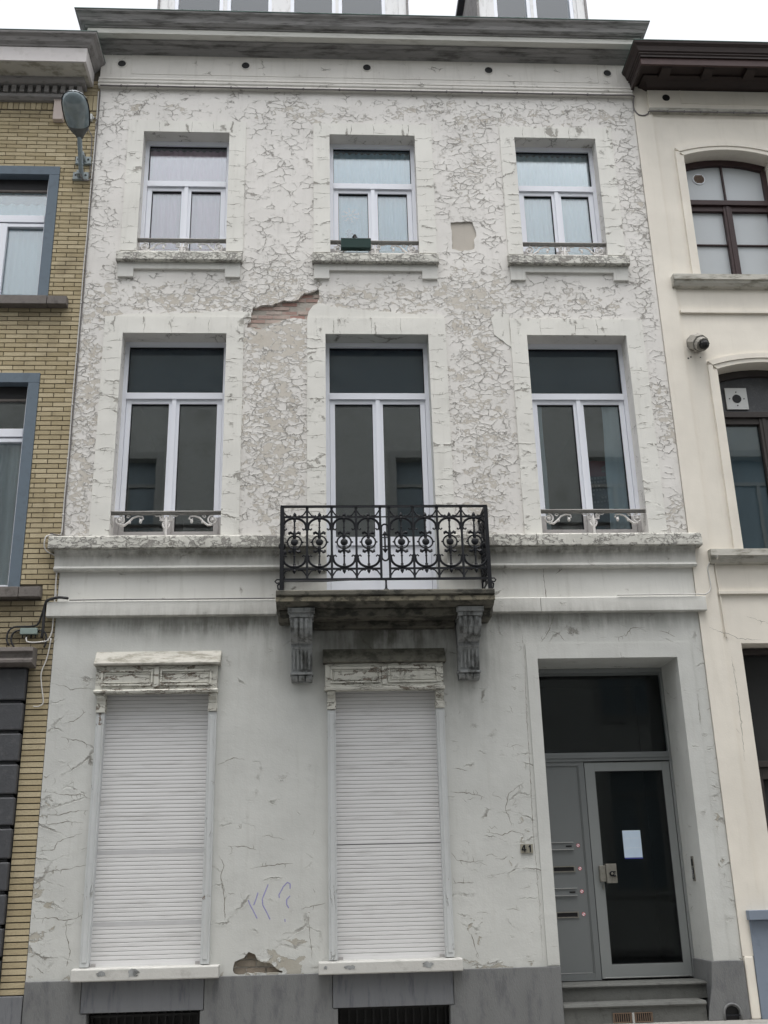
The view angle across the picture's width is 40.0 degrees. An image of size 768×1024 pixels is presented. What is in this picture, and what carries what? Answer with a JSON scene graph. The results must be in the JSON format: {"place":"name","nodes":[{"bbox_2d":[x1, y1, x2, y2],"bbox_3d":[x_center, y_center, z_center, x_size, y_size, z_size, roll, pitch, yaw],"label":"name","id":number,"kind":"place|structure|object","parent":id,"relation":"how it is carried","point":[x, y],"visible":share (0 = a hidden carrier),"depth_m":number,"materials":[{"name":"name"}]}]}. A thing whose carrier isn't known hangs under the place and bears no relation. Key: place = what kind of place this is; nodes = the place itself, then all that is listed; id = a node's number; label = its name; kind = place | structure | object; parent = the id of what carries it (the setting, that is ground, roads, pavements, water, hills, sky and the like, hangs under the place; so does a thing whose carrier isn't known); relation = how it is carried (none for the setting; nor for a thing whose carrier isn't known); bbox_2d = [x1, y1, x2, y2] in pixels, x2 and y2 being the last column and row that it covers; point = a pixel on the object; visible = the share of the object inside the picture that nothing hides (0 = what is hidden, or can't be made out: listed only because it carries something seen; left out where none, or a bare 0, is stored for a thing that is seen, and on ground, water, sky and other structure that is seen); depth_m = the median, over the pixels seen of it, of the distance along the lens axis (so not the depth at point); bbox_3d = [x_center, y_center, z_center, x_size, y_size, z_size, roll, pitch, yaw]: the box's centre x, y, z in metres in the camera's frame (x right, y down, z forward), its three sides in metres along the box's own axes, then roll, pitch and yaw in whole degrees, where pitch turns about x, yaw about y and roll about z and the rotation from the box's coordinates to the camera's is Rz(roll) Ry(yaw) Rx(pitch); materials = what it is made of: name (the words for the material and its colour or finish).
{"place":"outdoors","nodes":[
{"label":"outdoors","id":0,"kind":"place"},
{"bbox_2d":[0,0,767,41],"label":"sky","id":1,"kind":"structure","parent":0,"point":[714,20],"materials":[{"name":"white"}]},
{"bbox_2d":[624,1018,767,1023],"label":"pavement","id":2,"kind":"structure","parent":0,"point":[758,1021],"depth_m":9.10,"materials":[{"name":"concrete"}]},
{"bbox_2d":[0,28,105,1023],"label":"brick house","id":3,"kind":"structure","parent":2,"relation":"on","point":[41,70],"depth_m":10.97,"materials":[{"name":"brick"}]},
{"bbox_2d":[0,445,21,584],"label":"curtain","id":4,"kind":"object","parent":3,"relation":"hanging from","point":[10,455],"visible":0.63,"depth_m":10.73,"materials":[{"name":"white fabric"}]},
{"bbox_2d":[0,387,27,586],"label":"window","id":5,"kind":"structure","parent":3,"relation":"in","point":[7,394],"depth_m":10.90,"materials":[{"name":"white plastic"}]},
{"bbox_2d":[10,629,19,646],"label":"cable","id":6,"kind":"object","parent":3,"relation":"attached to","point":[12,634],"visible":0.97,"depth_m":9.98,"materials":[{"name":"black rubber"}]},
{"bbox_2d":[0,204,45,294],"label":"curtain","id":7,"kind":"object","parent":3,"relation":"hanging from","point":[22,264],"visible":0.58,"depth_m":11.69,"materials":[{"name":"white fabric"}]},
{"bbox_2d":[6,609,42,645],"bbox_3d":[-3.408,1.076,10.038,0.341,0.406,0.027,0,-20,-5],"label":"cable","id":8,"kind":"object","parent":3,"relation":"attached to","point":[37,624],"visible":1,"depth_m":10.02,"materials":[{"name":"black rubber"}]},
{"bbox_2d":[0,180,48,294],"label":"window","id":9,"kind":"structure","parent":3,"relation":"in","point":[17,187],"depth_m":11.68,"materials":[{"name":"white plastic"}]},
{"bbox_2d":[20,628,38,638],"bbox_3d":[-3.364,1.151,10.010,0.160,0.095,0.056,0,-20,-3],"label":"junction box","id":10,"kind":"object","parent":3,"relation":"attached to","point":[28,631],"visible":1,"depth_m":9.99,"materials":[{"name":"grey plastic"}]},
{"bbox_2d":[38,630,46,647],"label":"cable","id":11,"kind":"object","parent":10,"relation":"attached to","point":[44,646],"visible":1,"depth_m":10.00,"materials":[{"name":"black plastic"}]},
{"bbox_2d":[25,572,56,642],"bbox_3d":[-3.274,0.911,10.095,0.244,0.701,0.031,2,-20,-8],"label":"cable","id":12,"kind":"object","parent":3,"relation":"attached to","point":[52,618],"visible":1,"depth_m":10.05,"materials":[{"name":"white plastic"}]},
{"bbox_2d":[33,638,51,706],"bbox_3d":[-3.204,1.503,9.900,0.117,0.651,0.025,-1,-20,-1],"label":"cable","id":13,"kind":"object","parent":3,"relation":"attached to","point":[41,674],"visible":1,"depth_m":9.88,"materials":[{"name":"white plastic"}]},
{"bbox_2d":[53,100,63,122],"bbox_3d":[-3.712,-4.578,12.060,0.120,0.267,0.071,0,-20,-3],"label":"cable box","id":14,"kind":"object","parent":3,"relation":"attached to","point":[58,116],"visible":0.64,"depth_m":12.03,"materials":[{"name":"white plastic"}]},
{"bbox_2d":[61,90,91,180],"bbox_3d":[-3.287,-4.064,11.410,0.289,0.418,1.011,1,-20,-6],"label":"street lamp","id":15,"kind":"object","parent":3,"relation":"attached to","point":[75,108],"visible":1,"depth_m":11.19,"materials":[{"name":"grey plastic"}]},
{"bbox_2d":[21,0,750,1023],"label":"white house","id":16,"kind":"structure","parent":2,"relation":"on","point":[393,726],"depth_m":10.56,"materials":[{"name":"paint"}]},
{"bbox_2d":[40,596,68,637],"bbox_3d":[-3.139,0.997,10.041,0.251,0.399,0.059,-4,-20,7],"label":"cable","id":17,"kind":"object","parent":16,"relation":"attached to","point":[44,611],"visible":1,"depth_m":10.08,"materials":[{"name":"black plastic"}]},
{"bbox_2d":[44,91,98,595],"bbox_3d":[-3.297,-2.030,11.167,0.173,6.041,0.028,6,-21,-19],"label":"cable","id":18,"kind":"object","parent":16,"relation":"attached to","point":[77,339],"visible":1,"depth_m":11.10,"materials":[{"name":"white plastic"}]},
{"bbox_2d":[50,90,100,535],"bbox_3d":[-3.254,-2.333,11.235,0.032,5.467,0.159,-14,-24,32],"label":"cable","id":19,"kind":"object","parent":16,"relation":"attached to","point":[80,325],"visible":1,"depth_m":11.15,"materials":[{"name":"white plastic"}]},
{"bbox_2d":[111,342,225,534],"bbox_3d":[-2.201,-0.773,10.969,1.110,2.270,0.298,0,-20,-3],"label":"window","id":20,"kind":"structure","parent":16,"relation":"in","point":[174,375],"depth_m":11.16,"materials":[{"name":"white plastic"}]},
{"bbox_2d":[69,598,274,600],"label":"cable","id":21,"kind":"object","parent":16,"relation":"on","point":[171,599],"visible":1,"depth_m":10.15,"materials":[{"name":"white plastic"}]},
{"bbox_2d":[137,141,228,250],"bbox_3d":[-2.243,-3.508,11.935,0.990,1.690,0.254,0,-20,-3],"label":"window","id":22,"kind":"structure","parent":16,"relation":"in","point":[186,189],"depth_m":12.00,"materials":[{"name":"white plastic"}]},
{"bbox_2d":[149,150,226,248],"bbox_3d":[-2.253,-3.580,12.102,0.948,1.340,0.034,0,-20,-3],"label":"curtain","id":23,"kind":"object","parent":16,"relation":"hanging from","point":[167,165],"visible":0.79,"depth_m":12.11,"materials":[{"name":"white fabric"}]},
{"bbox_2d":[345,229,352,237],"bbox_3d":[-0.395,-3.160,12.013,0.092,0.130,0.019,0,-20,-3],"label":"window ornament","id":24,"kind":"object","parent":16,"relation":"attached to","point":[349,234],"depth_m":12.01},
{"bbox_2d":[342,208,358,222],"bbox_3d":[-0.384,-3.400,12.097,0.206,0.206,0.006,0,-20,-3],"label":"snowflake decoration","id":25,"kind":"object","parent":16,"relation":"attached to","point":[349,215],"visible":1,"depth_m":12.09,"materials":[{"name":"white paper"}]},
{"bbox_2d":[341,234,370,250],"bbox_3d":[-0.314,-2.986,11.693,0.330,0.223,0.171,0,-20,-3],"label":"flower box","id":26,"kind":"object","parent":16,"relation":"attached to","point":[354,243],"visible":1,"depth_m":11.61,"materials":[{"name":"green plastic"}]},
{"bbox_2d":[333,153,409,250],"bbox_3d":[-0.132,-3.589,12.226,0.958,1.340,0.034,0,-20,-3],"label":"curtain","id":27,"kind":"object","parent":16,"relation":"hanging from","point":[371,168],"visible":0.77,"depth_m":12.25,"materials":[{"name":"white fabric"}]},
{"bbox_2d":[330,144,418,252],"bbox_3d":[-0.124,-3.517,12.058,1.005,1.690,0.254,0,-20,-3],"label":"window","id":28,"kind":"structure","parent":16,"relation":"in","point":[372,192],"depth_m":12.13,"materials":[{"name":"white plastic"}]},
{"bbox_2d":[325,343,436,589],"bbox_3d":[-0.053,-0.425,11.053,1.105,2.970,0.132,0,-20,-3],"label":"french window","id":29,"kind":"structure","parent":16,"relation":"in","point":[377,376],"depth_m":11.22,"materials":[{"name":"white plastic"}]},
{"bbox_2d":[100,84,767,115],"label":"cable","id":30,"kind":"object","parent":16,"relation":"attached to","point":[446,91],"visible":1,"depth_m":12.43,"materials":[{"name":"black plastic"}]},
{"bbox_2d":[520,844,532,852],"bbox_3d":[1.299,3.061,9.606,0.112,0.077,0.018,0,-20,-3],"label":"house number","id":31,"kind":"object","parent":16,"relation":"attached to","point":[524,848],"visible":1,"depth_m":9.60,"materials":[{"name":"tile"}]},
{"bbox_2d":[537,407,550,529],"bbox_3d":[1.669,-0.465,11.195,0.108,1.500,0.021,-1,-20,-1],"label":"drape","id":32,"kind":"object","parent":16,"relation":"hanging from","point":[545,478],"visible":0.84,"depth_m":11.21,"materials":[{"name":"white fabric"}]},
{"bbox_2d":[516,156,591,252],"bbox_3d":[1.999,-3.598,12.350,0.928,1.340,0.034,0,-20,-3],"label":"curtain","id":33,"kind":"object","parent":16,"relation":"hanging from","point":[550,171],"visible":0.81,"depth_m":12.36,"materials":[{"name":"white fabric"}]},
{"bbox_2d":[515,147,605,254],"bbox_3d":[2.007,-3.525,12.182,0.975,1.690,0.254,0,-20,-3],"label":"window","id":34,"kind":"structure","parent":16,"relation":"in","point":[555,194],"depth_m":12.25,"materials":[{"name":"white plastic"}]},
{"bbox_2d":[528,344,645,532],"bbox_3d":[2.107,-0.791,11.220,1.111,2.270,0.298,0,-20,-3],"label":"window","id":35,"kind":"structure","parent":16,"relation":"in","point":[576,376],"depth_m":11.42,"materials":[{"name":"white plastic"}]},
{"bbox_2d":[589,460,608,508],"bbox_3d":[2.317,-0.284,11.270,0.340,0.580,0.026,0,-20,-3],"label":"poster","id":36,"kind":"object","parent":16,"relation":"attached to","point":[598,480],"visible":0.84,"depth_m":11.27,"materials":[{"name":"grey paper"}]},
{"bbox_2d":[601,407,630,528],"bbox_3d":[2.477,-0.468,11.243,0.279,1.500,0.029,-1,-20,-2],"label":"drape","id":37,"kind":"object","parent":16,"relation":"hanging from","point":[616,482],"visible":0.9,"depth_m":11.24,"materials":[{"name":"grey fabric"}]},
{"bbox_2d":[622,830,642,858],"bbox_3d":[2.396,3.205,10.179,0.178,0.262,0.004,0,-20,-3],"label":"paper notice","id":38,"kind":"object","parent":16,"relation":"attached to","point":[632,845],"visible":1,"depth_m":10.18,"materials":[{"name":"white paper"}]},
{"bbox_2d":[583,761,692,978],"bbox_3d":[2.416,3.383,10.085,0.854,1.955,0.120,0,-20,-3],"label":"front door","id":39,"kind":"structure","parent":16,"relation":"in","point":[607,873],"depth_m":10.03,"materials":[{"name":"metal"}]},
{"bbox_2d":[617,555,717,595],"bbox_3d":[2.822,0.636,10.515,1.054,0.399,0.091,0,-20,-3],"label":"cable","id":40,"kind":"object","parent":16,"relation":"attached to","point":[676,593],"visible":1,"depth_m":10.45,"materials":[{"name":"white plastic"}]},
{"bbox_2d":[622,39,767,1018],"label":"cream house","id":41,"kind":"structure","parent":2,"relation":"on","point":[705,180],"depth_m":11.52,"materials":[{"name":"paint"}]},
{"bbox_2d":[715,557,726,637],"bbox_3d":[3.354,0.844,10.484,0.032,0.816,0.107,0,-20,-3],"label":"cable","id":42,"kind":"object","parent":41,"relation":"attached to","point":[720,601],"visible":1,"depth_m":10.51,"materials":[{"name":"white plastic"}]},
{"bbox_2d":[685,160,767,273],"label":"window","id":43,"kind":"structure","parent":41,"relation":"in","point":[729,199],"depth_m":12.34,"materials":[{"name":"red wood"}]},
{"bbox_2d":[718,370,767,548],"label":"window","id":44,"kind":"structure","parent":41,"relation":"in","point":[744,394],"depth_m":11.37,"materials":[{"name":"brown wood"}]},
{"bbox_2d":[742,649,767,829],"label":"ground floor window","id":45,"kind":"structure","parent":41,"relation":"in","point":[763,765],"depth_m":10.21,"materials":[{"name":"brown wood"}]},
{"bbox_3d":[-3.365,-4.506,12.067,0.095,0.080,0.046,0,-20,-3],"label":"junction box","id":46,"kind":"object","parent":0,"visible":0},
{"bbox_2d":[88,129,92,177],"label":"cable","id":47,"kind":"object","parent":46,"relation":"hanging from","point":[91,151],"visible":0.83,"depth_m":11.93,"materials":[{"name":"grey plastic"}]}
]}

